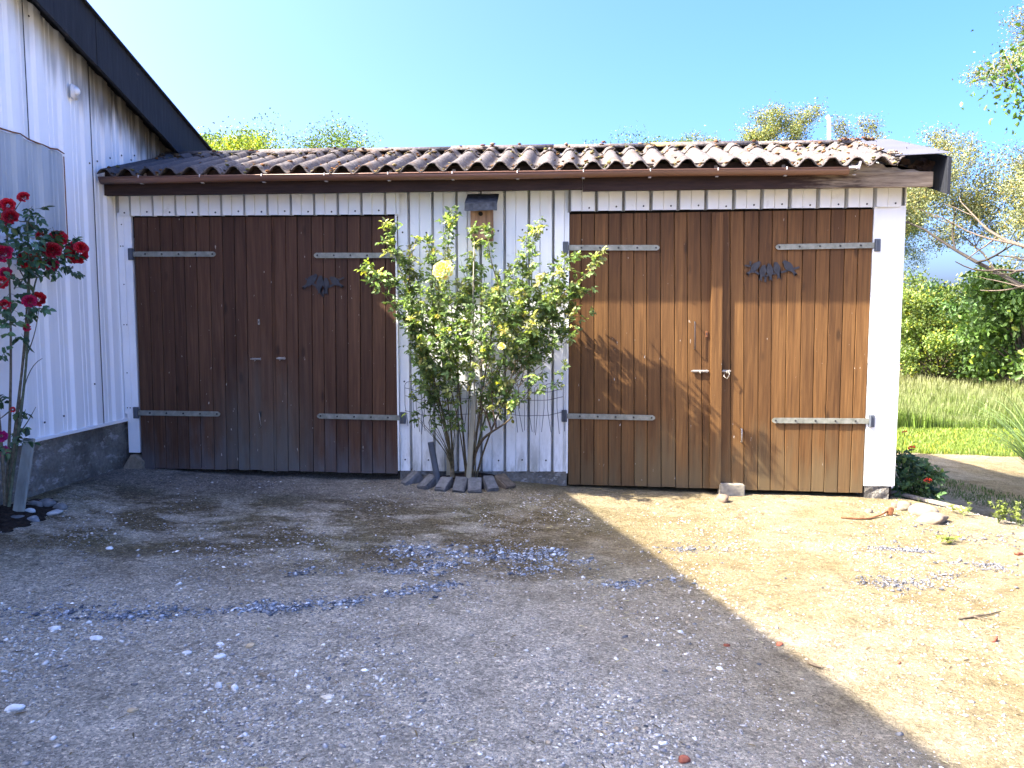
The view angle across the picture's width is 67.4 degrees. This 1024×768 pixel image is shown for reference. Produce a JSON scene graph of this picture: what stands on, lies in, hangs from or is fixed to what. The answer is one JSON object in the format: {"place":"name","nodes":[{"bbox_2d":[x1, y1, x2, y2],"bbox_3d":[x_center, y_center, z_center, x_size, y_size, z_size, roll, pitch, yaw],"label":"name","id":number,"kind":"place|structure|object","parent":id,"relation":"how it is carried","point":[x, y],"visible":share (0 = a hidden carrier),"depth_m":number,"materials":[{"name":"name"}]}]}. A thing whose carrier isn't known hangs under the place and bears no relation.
{"place":"outdoors","nodes":[
{"label":"outdoors","id":0,"kind":"place"},
{"bbox_2d":[0,566,363,633],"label":"gravel","id":1,"kind":"structure","parent":0,"point":[256,607],"depth_m":3.57,"materials":[{"name":"grey gravel"}]},
{"bbox_2d":[0,425,1023,767],"bbox_3d":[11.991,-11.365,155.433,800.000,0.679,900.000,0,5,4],"label":"ground","id":2,"kind":"structure","parent":0,"point":[878,705],"depth_m":3.52,"materials":[{"name":"grey gravel"}]},
{"bbox_2d":[4,704,25,711],"bbox_3d":[-1.739,1.135,2.688,0.070,0.035,0.050,0,5,4],"label":"pebble","id":3,"kind":"object","parent":2,"relation":"on","point":[14,707],"visible":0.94,"depth_m":2.67,"materials":[{"name":"stone"}]},
{"bbox_2d":[11,515,24,517],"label":"stone","id":4,"kind":"object","parent":2,"relation":"on","point":[16,516],"visible":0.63,"depth_m":4.92,"materials":[{"name":"grey stone"}]},
{"bbox_2d":[13,438,34,511],"bbox_3d":[-3.225,0.623,5.072,0.072,0.514,0.172,0,5,4],"label":"wooden board","id":5,"kind":"object","parent":2,"relation":"on","point":[23,479],"visible":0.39,"depth_m":5.06,"materials":[{"name":"grey wood"}]},
{"bbox_2d":[0,498,65,532],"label":"soil bed","id":6,"kind":"object","parent":2,"relation":"on","point":[8,523],"visible":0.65,"depth_m":4.94,"materials":[{"name":"black soil"}]},
{"bbox_2d":[25,508,35,512],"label":"stone","id":7,"kind":"object","parent":6,"relation":"on","point":[31,510],"visible":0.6,"depth_m":5.06,"materials":[{"name":"grey stone"}]},
{"bbox_2d":[27,515,39,521],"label":"stone","id":8,"kind":"object","parent":6,"relation":"on","point":[34,518],"visible":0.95,"depth_m":4.93,"materials":[{"name":"grey stone"}]},
{"bbox_2d":[26,500,42,506],"bbox_3d":[-3.244,0.826,5.223,0.110,0.072,0.061,0,5,4],"label":"stone","id":9,"kind":"object","parent":6,"relation":"on","point":[36,503],"visible":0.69,"depth_m":5.20,"materials":[{"name":"grey stone"}]},
{"bbox_2d":[0,192,88,506],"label":"red rose bush","id":10,"kind":"object","parent":6,"relation":"on","point":[49,246],"visible":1,"depth_m":4.91,"materials":[{"name":"green plant"}]},
{"bbox_2d":[40,498,56,506],"bbox_3d":[-3.192,0.824,5.273,0.114,0.074,0.082,0,5,4],"label":"stone","id":11,"kind":"object","parent":6,"relation":"on","point":[47,502],"visible":0.72,"depth_m":5.25,"materials":[{"name":"grey stone"}]},
{"bbox_2d":[53,503,67,509],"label":"stone","id":12,"kind":"object","parent":6,"relation":"on","point":[61,506],"visible":0.77,"depth_m":5.24,"materials":[{"name":"grey stone"}]},
{"bbox_2d":[48,626,60,630],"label":"pebble","id":13,"kind":"object","parent":2,"relation":"on","point":[51,628],"visible":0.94,"depth_m":3.34,"materials":[{"name":"stone"}]},
{"bbox_2d":[47,509,62,515],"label":"stone","id":14,"kind":"object","parent":2,"relation":"on","point":[54,512],"visible":0.87,"depth_m":5.10,"materials":[{"name":"grey stone"}]},
{"bbox_2d":[89,635,102,639],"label":"pebble","id":15,"kind":"object","parent":2,"relation":"on","point":[96,637],"visible":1,"depth_m":3.27,"materials":[{"name":"stone"}]},
{"bbox_2d":[0,0,212,504],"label":"house","id":16,"kind":"structure","parent":2,"relation":"on","point":[60,147],"depth_m":5.86,"materials":[{"name":"wood"}]},
{"bbox_2d":[69,84,79,99],"bbox_3d":[-3.320,-2.222,5.847,0.061,0.105,0.075,0,5,4],"label":"wall sensor","id":17,"kind":"object","parent":16,"relation":"attached to","point":[74,91],"depth_m":5.82,"materials":[{"name":"white plastic"}]},
{"bbox_2d":[127,707,138,712],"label":"pebble","id":18,"kind":"object","parent":2,"relation":"on","point":[131,710],"visible":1,"depth_m":2.68,"materials":[{"name":"stone"}]},
{"bbox_2d":[123,453,144,468],"bbox_3d":[-3.266,0.680,6.649,0.195,0.152,0.120,0,5,4],"label":"wedge stone","id":19,"kind":"object","parent":2,"relation":"on","point":[136,461],"visible":0.57,"depth_m":6.59,"materials":[{"name":"grey stone"}]},
{"bbox_2d":[182,650,191,654],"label":"pebble","id":20,"kind":"object","parent":2,"relation":"on","point":[188,652],"visible":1,"depth_m":3.14,"materials":[{"name":"stone"}]},
{"bbox_2d":[215,682,221,688],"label":"pebble","id":21,"kind":"object","parent":2,"relation":"on","point":[218,684],"visible":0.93,"depth_m":2.87,"materials":[{"name":"stone"}]},
{"bbox_2d":[213,653,226,658],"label":"pebble","id":22,"kind":"object","parent":2,"relation":"on","point":[221,655],"visible":1,"depth_m":3.11,"materials":[{"name":"stone"}]},
{"bbox_2d":[246,643,254,647],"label":"pebble","id":23,"kind":"object","parent":2,"relation":"on","point":[249,645],"visible":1,"depth_m":3.21,"materials":[{"name":"stone"}]},
{"bbox_2d":[320,694,333,699],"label":"pebble","id":24,"kind":"object","parent":2,"relation":"on","point":[328,696],"visible":1,"depth_m":2.79,"materials":[{"name":"stone"}]},
{"bbox_2d":[401,471,422,485],"bbox_3d":[-0.825,0.796,6.339,0.178,0.151,0.098,-3,6,-32],"label":"granite sett","id":25,"kind":"object","parent":2,"relation":"on","point":[414,477],"visible":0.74,"depth_m":6.31,"materials":[{"name":"stone"}]},
{"bbox_2d":[417,474,435,489],"bbox_3d":[-0.680,0.806,6.219,0.105,0.140,0.173,3,6,36],"label":"granite sett","id":26,"kind":"object","parent":2,"relation":"on","point":[428,481],"visible":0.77,"depth_m":6.18,"materials":[{"name":"stone"}]},
{"bbox_2d":[434,476,453,491],"bbox_3d":[-0.544,0.814,6.147,0.105,0.128,0.180,2,5,22],"label":"granite sett","id":27,"kind":"object","parent":2,"relation":"on","point":[444,484],"visible":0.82,"depth_m":6.11,"materials":[{"name":"stone"}]},
{"bbox_2d":[452,476,467,492],"bbox_3d":[-0.410,0.817,6.110,0.104,0.148,0.178,1,5,9],"label":"granite sett","id":28,"kind":"object","parent":2,"relation":"on","point":[460,484],"visible":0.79,"depth_m":6.08,"materials":[{"name":"stone"}]},
{"bbox_2d":[227,524,696,615],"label":"gravel","id":29,"kind":"structure","parent":2,"relation":"on","point":[514,555],"depth_m":4.37,"materials":[{"name":"grey gravel"}]},
{"bbox_2d":[440,472,494,489],"bbox_3d":[-0.353,0.828,6.255,0.800,0.160,0.358,0,5,4],"label":"soil bed","id":30,"kind":"object","parent":2,"relation":"on","point":[481,475],"visible":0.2,"depth_m":6.35,"materials":[{"name":"brown soil"}]},
{"bbox_2d":[428,441,439,485],"bbox_3d":[-0.624,0.661,6.222,0.116,0.394,0.051,-1,5,-13],"label":"plastic pipe","id":31,"kind":"object","parent":30,"relation":"on","point":[433,458],"visible":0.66,"depth_m":6.20,"materials":[{"name":"grey plastic"}]},
{"bbox_2d":[446,452,449,475],"bbox_3d":[-0.521,0.678,6.377,0.048,0.275,0.030,0,5,4],"label":"wooden stake","id":32,"kind":"object","parent":30,"relation":"on","point":[447,467],"visible":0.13,"depth_m":6.36,"materials":[{"name":"wood"}]},
{"bbox_2d":[466,395,476,477],"bbox_3d":[-0.327,0.477,6.139,0.093,0.775,0.045,0,5,4],"label":"wooden stake","id":33,"kind":"object","parent":30,"relation":"on","point":[471,435],"visible":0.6,"depth_m":6.12,"materials":[{"name":"wood"}]},
{"bbox_2d":[472,240,475,476],"bbox_3d":[-0.299,-0.175,6.078,0.021,1.886,0.210,0,5,-1],"label":"plant cane","id":34,"kind":"object","parent":30,"relation":"on","point":[474,358],"visible":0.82,"depth_m":6.04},
{"bbox_2d":[354,205,608,477],"bbox_3d":[-0.241,-0.297,5.959,1.952,2.182,0.835,0,5,4],"label":"yellow rose bush","id":35,"kind":"object","parent":30,"relation":"on","point":[516,315],"visible":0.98,"depth_m":5.93,"materials":[{"name":"green plant"}]},
{"bbox_2d":[468,477,481,492],"bbox_3d":[-0.299,0.822,6.102,0.115,0.144,0.179,0,5,-2],"label":"granite sett","id":36,"kind":"object","parent":2,"relation":"on","point":[474,484],"visible":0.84,"depth_m":6.07,"materials":[{"name":"stone"}]},
{"bbox_2d":[482,476,498,491],"bbox_3d":[-0.172,0.813,6.141,0.101,0.149,0.177,-2,5,-19],"label":"granite sett","id":37,"kind":"object","parent":2,"relation":"on","point":[489,483],"visible":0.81,"depth_m":6.11,"materials":[{"name":"stone"}]},
{"bbox_2d":[494,473,515,488],"bbox_3d":[-0.062,0.805,6.220,0.179,0.143,0.115,5,7,45],"label":"granite sett","id":38,"kind":"object","parent":2,"relation":"on","point":[503,480],"visible":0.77,"depth_m":6.19,"materials":[{"name":"stone"}]},
{"bbox_2d":[97,136,952,498],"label":"garage","id":39,"kind":"structure","parent":2,"relation":"on","point":[695,356],"depth_m":6.25,"materials":[{"name":"white wood"}]},
{"bbox_2d":[128,217,274,470],"bbox_3d":[-2.619,-0.330,6.498,1.258,2.139,0.089,0,5,4],"label":"door","id":40,"kind":"structure","parent":39,"relation":"in","point":[204,284],"depth_m":6.50,"materials":[{"name":"brown wood"}]},
{"bbox_2d":[302,274,343,296],"bbox_3d":[-1.567,-0.819,6.370,0.362,0.194,0.009,0,5,4],"label":"bird ornament","id":41,"kind":"object","parent":39,"relation":"attached to","point":[320,282],"visible":1,"depth_m":6.37,"materials":[{"name":"black metal"}]},
{"bbox_2d":[260,216,405,473],"bbox_3d":[-1.504,-0.315,6.413,1.235,2.143,0.089,0,5,4],"label":"door","id":42,"kind":"structure","parent":39,"relation":"in","point":[335,354],"depth_m":6.42,"materials":[{"name":"brown wood"}]},
{"bbox_2d":[464,194,498,240],"bbox_3d":[-0.239,-1.338,6.123,0.258,0.376,0.188,0,5,4],"label":"nest box","id":43,"kind":"object","parent":39,"relation":"attached to","point":[480,207],"visible":0.89,"depth_m":6.11,"materials":[{"name":"brown wood"}]},
{"bbox_2d":[404,381,564,434],"bbox_3d":[-0.235,0.196,6.263,1.330,0.453,0.157,0,5,4],"label":"wire fence","id":44,"kind":"object","parent":39,"relation":"attached to","point":[524,392],"visible":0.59,"depth_m":6.22,"materials":[{"name":"metal"}]},
{"bbox_2d":[562,212,722,487],"bbox_3d":[1.052,-0.260,6.221,1.291,2.225,0.089,0,5,4],"label":"door","id":45,"kind":"structure","parent":39,"relation":"in","point":[645,371],"depth_m":6.22,"materials":[{"name":"brown wood"}]},
{"bbox_2d":[744,260,798,281],"bbox_3d":[2.059,-0.893,6.083,0.428,0.170,0.011,0,5,4],"label":"bird ornament","id":46,"kind":"object","parent":39,"relation":"attached to","point":[769,269],"visible":1,"depth_m":6.08,"materials":[{"name":"black metal"}]},
{"bbox_2d":[717,209,880,492],"bbox_3d":[2.248,-0.247,6.129,1.284,2.249,0.089,0,5,4],"label":"door","id":47,"kind":"structure","parent":39,"relation":"in","point":[795,348],"depth_m":6.13,"materials":[{"name":"brown wood"}]},
{"bbox_2d":[678,755,690,763],"bbox_3d":[0.547,1.192,2.434,0.039,0.026,0.032,-3,5,-28],"label":"brick fragment","id":48,"kind":"object","parent":2,"relation":"on","point":[683,759],"visible":1,"depth_m":2.43,"materials":[{"name":"red brick"}]},
{"bbox_2d":[714,494,728,502],"bbox_3d":[1.625,0.888,5.928,0.102,0.085,0.096,4,6,40],"label":"stone","id":49,"kind":"object","parent":2,"relation":"on","point":[722,498],"visible":0.92,"depth_m":5.89,"materials":[{"name":"beige stone"}]},
{"bbox_2d":[717,483,744,495],"bbox_3d":[1.780,0.864,6.245,0.200,0.115,0.110,0,5,1],"label":"concrete block","id":50,"kind":"object","parent":2,"relation":"on","point":[733,489],"depth_m":6.19,"materials":[{"name":"concrete"}]},
{"bbox_2d":[679,96,947,266],"bbox_3d":[12.967,-6.825,33.532,10.766,11.996,7.366,5,7,43],"label":"sparse tree","id":51,"kind":"object","parent":2,"relation":"on","point":[768,132],"visible":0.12,"depth_m":33.69,"materials":[{"name":"green plant"}]},
{"bbox_2d":[807,661,832,668],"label":"twig","id":52,"kind":"object","parent":2,"relation":"on","point":[813,664],"visible":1,"depth_m":3.12,"materials":[{"name":"beige wood"}]},
{"bbox_2d":[841,507,893,518],"bbox_3d":[2.587,0.942,5.555,0.474,0.064,0.072,-2,5,-20],"label":"iron bar","id":53,"kind":"object","parent":2,"relation":"on","point":[890,511],"visible":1,"depth_m":5.60,"materials":[{"name":"brown metal"}]},
{"bbox_2d":[864,509,872,512],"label":"stone","id":54,"kind":"object","parent":2,"relation":"on","point":[868,510],"visible":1,"depth_m":5.69,"materials":[{"name":"beige stone"}]},
{"bbox_2d":[820,110,964,275],"bbox_3d":[17.117,-6.762,36.273,8.425,11.424,9.270,0,5,4],"label":"sparse tree","id":55,"kind":"object","parent":2,"relation":"on","point":[870,127],"visible":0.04,"depth_m":34.74,"materials":[{"name":"green plant"}]},
{"bbox_2d":[896,501,910,510],"bbox_3d":[2.971,0.934,5.822,0.112,0.095,0.095,0,5,4],"label":"stone","id":56,"kind":"object","parent":2,"relation":"on","point":[903,505],"visible":0.78,"depth_m":5.79,"materials":[{"name":"beige stone"}]},
{"bbox_2d":[891,430,949,504],"bbox_3d":[3.435,0.727,6.526,0.509,0.744,0.726,2,5,27],"label":"poppy plant","id":57,"kind":"object","parent":2,"relation":"on","point":[908,476],"visible":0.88,"depth_m":6.39,"materials":[{"name":"green plant"}]},
{"bbox_2d":[908,503,938,515],"bbox_3d":[3.052,0.950,5.692,0.215,0.134,0.152,0,5,4],"label":"stone","id":58,"kind":"object","parent":2,"relation":"on","point":[917,509],"visible":0.58,"depth_m":5.65,"materials":[{"name":"white stone"}]},
{"bbox_2d":[899,266,960,369],"bbox_3d":[12.833,-2.142,26.583,6.208,3.852,5.149,3,6,32],"label":"hedge shrub","id":59,"kind":"object","parent":2,"relation":"on","point":[917,280],"visible":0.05,"depth_m":26.31,"materials":[{"name":"green plant"}]},
{"bbox_2d":[837,0,1023,288],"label":"bare tree","id":60,"kind":"object","parent":2,"relation":"on","point":[982,204],"visible":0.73,"depth_m":18.29,"materials":[{"name":"green plant"}]},
{"bbox_2d":[891,490,969,510],"bbox_3d":[3.382,0.947,6.249,0.060,0.070,0.608,-4,6,-42],"label":"old board","id":61,"kind":"object","parent":2,"relation":"on","point":[923,499],"visible":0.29,"depth_m":6.23,"materials":[{"name":"grey wood"}]},
{"bbox_2d":[915,512,948,524],"bbox_3d":[3.009,0.974,5.489,0.229,0.104,0.167,0,5,4],"label":"stone","id":62,"kind":"object","parent":2,"relation":"on","point":[934,518],"visible":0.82,"depth_m":5.45,"materials":[{"name":"beige stone"}]},
{"bbox_2d":[899,277,970,377],"bbox_3d":[12.069,-1.652,23.828,4.685,3.317,3.930,0,5,4],"label":"hedge shrub","id":63,"kind":"object","parent":2,"relation":"on","point":[911,305],"visible":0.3,"depth_m":22.93,"materials":[{"name":"green plant"}]},
{"bbox_2d":[936,534,962,543],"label":"weed","id":64,"kind":"object","parent":2,"relation":"on","point":[946,539],"visible":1,"depth_m":4.95,"materials":[{"name":"green plant"}]},
{"bbox_2d":[946,501,972,515],"bbox_3d":[3.310,0.925,5.692,0.186,0.099,0.160,3,5,29],"label":"weed","id":65,"kind":"object","parent":2,"relation":"on","point":[965,510],"visible":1,"depth_m":5.69,"materials":[{"name":"green plant"}]},
{"bbox_2d":[897,475,1023,524],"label":"ground weeds","id":66,"kind":"object","parent":2,"relation":"on","point":[979,496],"visible":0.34,"depth_m":8.18,"materials":[{"name":"green plant"}]},
{"bbox_2d":[904,278,1023,378],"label":"hedge shrub","id":67,"kind":"object","parent":2,"relation":"on","point":[954,305],"visible":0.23,"depth_m":22.73,"materials":[{"name":"green plant"}]},
{"bbox_2d":[919,22,1023,290],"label":"leafy tree","id":68,"kind":"object","parent":2,"relation":"on","point":[1013,86],"visible":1,"depth_m":11.57,"materials":[{"name":"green plant"}]},
{"bbox_2d":[958,611,1000,619],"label":"twig","id":69,"kind":"object","parent":2,"relation":"on","point":[973,616],"visible":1,"depth_m":3.69,"materials":[{"name":"brown wood"}]},
{"bbox_2d":[941,261,1023,384],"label":"hedge shrub","id":70,"kind":"object","parent":2,"relation":"on","point":[986,329],"visible":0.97,"depth_m":19.83,"materials":[{"name":"green plant"}]},
{"bbox_2d":[986,636,997,641],"bbox_3d":[2.146,1.143,3.431,0.050,0.035,0.033,0,5,4],"label":"brick fragment","id":71,"kind":"object","parent":2,"relation":"on","point":[992,639],"visible":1,"depth_m":3.42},
{"bbox_2d":[988,500,1010,523],"bbox_3d":[3.488,0.910,5.486,0.142,0.176,0.135,0,5,4],"label":"weed","id":72,"kind":"object","parent":2,"relation":"on","point":[1003,510],"visible":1,"depth_m":5.46,"materials":[{"name":"green plant"}]},
{"bbox_2d":[1006,501,1023,525],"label":"weed","id":73,"kind":"object","parent":2,"relation":"on","point":[1016,508],"visible":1,"depth_m":5.43,"materials":[{"name":"green plant"}]},
{"bbox_2d":[1014,551,1023,555],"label":"brick fragment","id":74,"kind":"object","parent":2,"relation":"on","point":[1018,553],"visible":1,"depth_m":4.74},
{"bbox_2d":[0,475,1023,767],"bbox_3d":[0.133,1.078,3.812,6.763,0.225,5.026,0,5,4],"label":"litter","id":75,"kind":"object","parent":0,"point":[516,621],"visible":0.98,"depth_m":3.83,"materials":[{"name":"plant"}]},
{"bbox_2d":[87,0,1023,302],"label":"sky","id":76,"kind":"structure","parent":0,"point":[417,73],"materials":[{"name":"blue"}]},
{"bbox_2d":[601,499,1021,604],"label":"gravel","id":77,"kind":"structure","parent":0,"point":[999,566],"depth_m":4.53,"materials":[{"name":"grey gravel"}]},
{"bbox_2d":[896,362,1023,456],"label":"lawn","id":78,"kind":"structure","parent":0,"point":[961,443],"depth_m":11.96,"materials":[{"name":"plant"}]},
{"bbox_2d":[199,122,235,148],"bbox_3d":[-10.370,-5.091,27.949,4.322,8.215,3.958,0,5,4],"label":"leafy tree","id":79,"kind":"object","parent":78,"relation":"on","point":[208,135],"visible":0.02,"depth_m":27.13,"materials":[{"name":"green plant"}]},
{"bbox_2d":[197,116,288,150],"bbox_3d":[-10.763,-4.863,24.590,7.130,8.301,7.732,0,5,4],"label":"leafy tree","id":80,"kind":"object","parent":78,"relation":"on","point":[238,142],"visible":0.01,"depth_m":23.66,"materials":[{"name":"green plant"}]},
{"bbox_2d":[213,108,299,148],"bbox_3d":[-9.764,-5.805,30.128,5.928,9.298,5.415,0,5,4],"label":"leafy tree","id":81,"kind":"object","parent":78,"relation":"on","point":[266,137],"visible":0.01,"depth_m":29.67,"materials":[{"name":"green plant"}]},
{"bbox_2d":[290,111,383,148],"bbox_3d":[-7.132,-5.926,30.748,5.106,9.429,6.055,-3,6,-33],"label":"leafy tree","id":82,"kind":"object","parent":78,"relation":"on","point":[339,141],"visible":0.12,"depth_m":29.82,"materials":[{"name":"green plant"}]},
{"bbox_2d":[582,120,652,143],"bbox_3d":[3.630,-6.204,33.541,5.147,9.843,5.518,-4,6,-42],"label":"leafy tree","id":83,"kind":"object","parent":78,"relation":"on","point":[626,139],"visible":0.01,"depth_m":32.16,"materials":[{"name":"green plant"}]},
{"bbox_2d":[644,132,695,142],"bbox_3d":[6.986,-6.128,34.974,3.151,10.335,2.865,4,6,42],"label":"leafy tree","id":84,"kind":"object","parent":78,"relation":"on","point":[682,139],"visible":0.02,"depth_m":34.17,"materials":[{"name":"green plant"}]},
{"bbox_2d":[825,115,830,139],"bbox_3d":[5.252,-1.829,12.868,0.180,5.233,0.065,0,5,4],"label":"white pole","id":85,"kind":"object","parent":78,"relation":"on","point":[828,117],"visible":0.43,"depth_m":12.64,"materials":[{"name":"plastic"}]},
{"bbox_2d":[899,306,1010,380],"bbox_3d":[12.637,-1.082,22.530,3.520,2.420,2.687,3,5,28],"label":"hedge shrub","id":86,"kind":"object","parent":78,"relation":"on","point":[939,342],"visible":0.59,"depth_m":22.52,"materials":[{"name":"green plant"}]},
{"bbox_2d":[903,265,1023,372],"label":"hedge shrub","id":87,"kind":"object","parent":78,"relation":"on","point":[960,288],"depth_m":26.64,"materials":[{"name":"green plant"}]},
{"bbox_2d":[947,290,1020,374],"bbox_3d":[16.014,-2.161,21.338,6.190,4.849,6.524,-4,6,-40],"label":"hedge shrub","id":88,"kind":"object","parent":78,"relation":"on","point":[949,314],"visible":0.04,"depth_m":21.96,"materials":[{"name":"green plant"}]},
{"bbox_2d":[897,362,1023,428],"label":"meadow grass","id":89,"kind":"structure","parent":0,"point":[926,398],"depth_m":15.36,"materials":[{"name":"green plant"}]},
{"bbox_2d":[907,389,1023,463],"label":"pampas grass","id":90,"kind":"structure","parent":0,"point":[1018,447],"depth_m":9.06,"materials":[{"name":"plant"}]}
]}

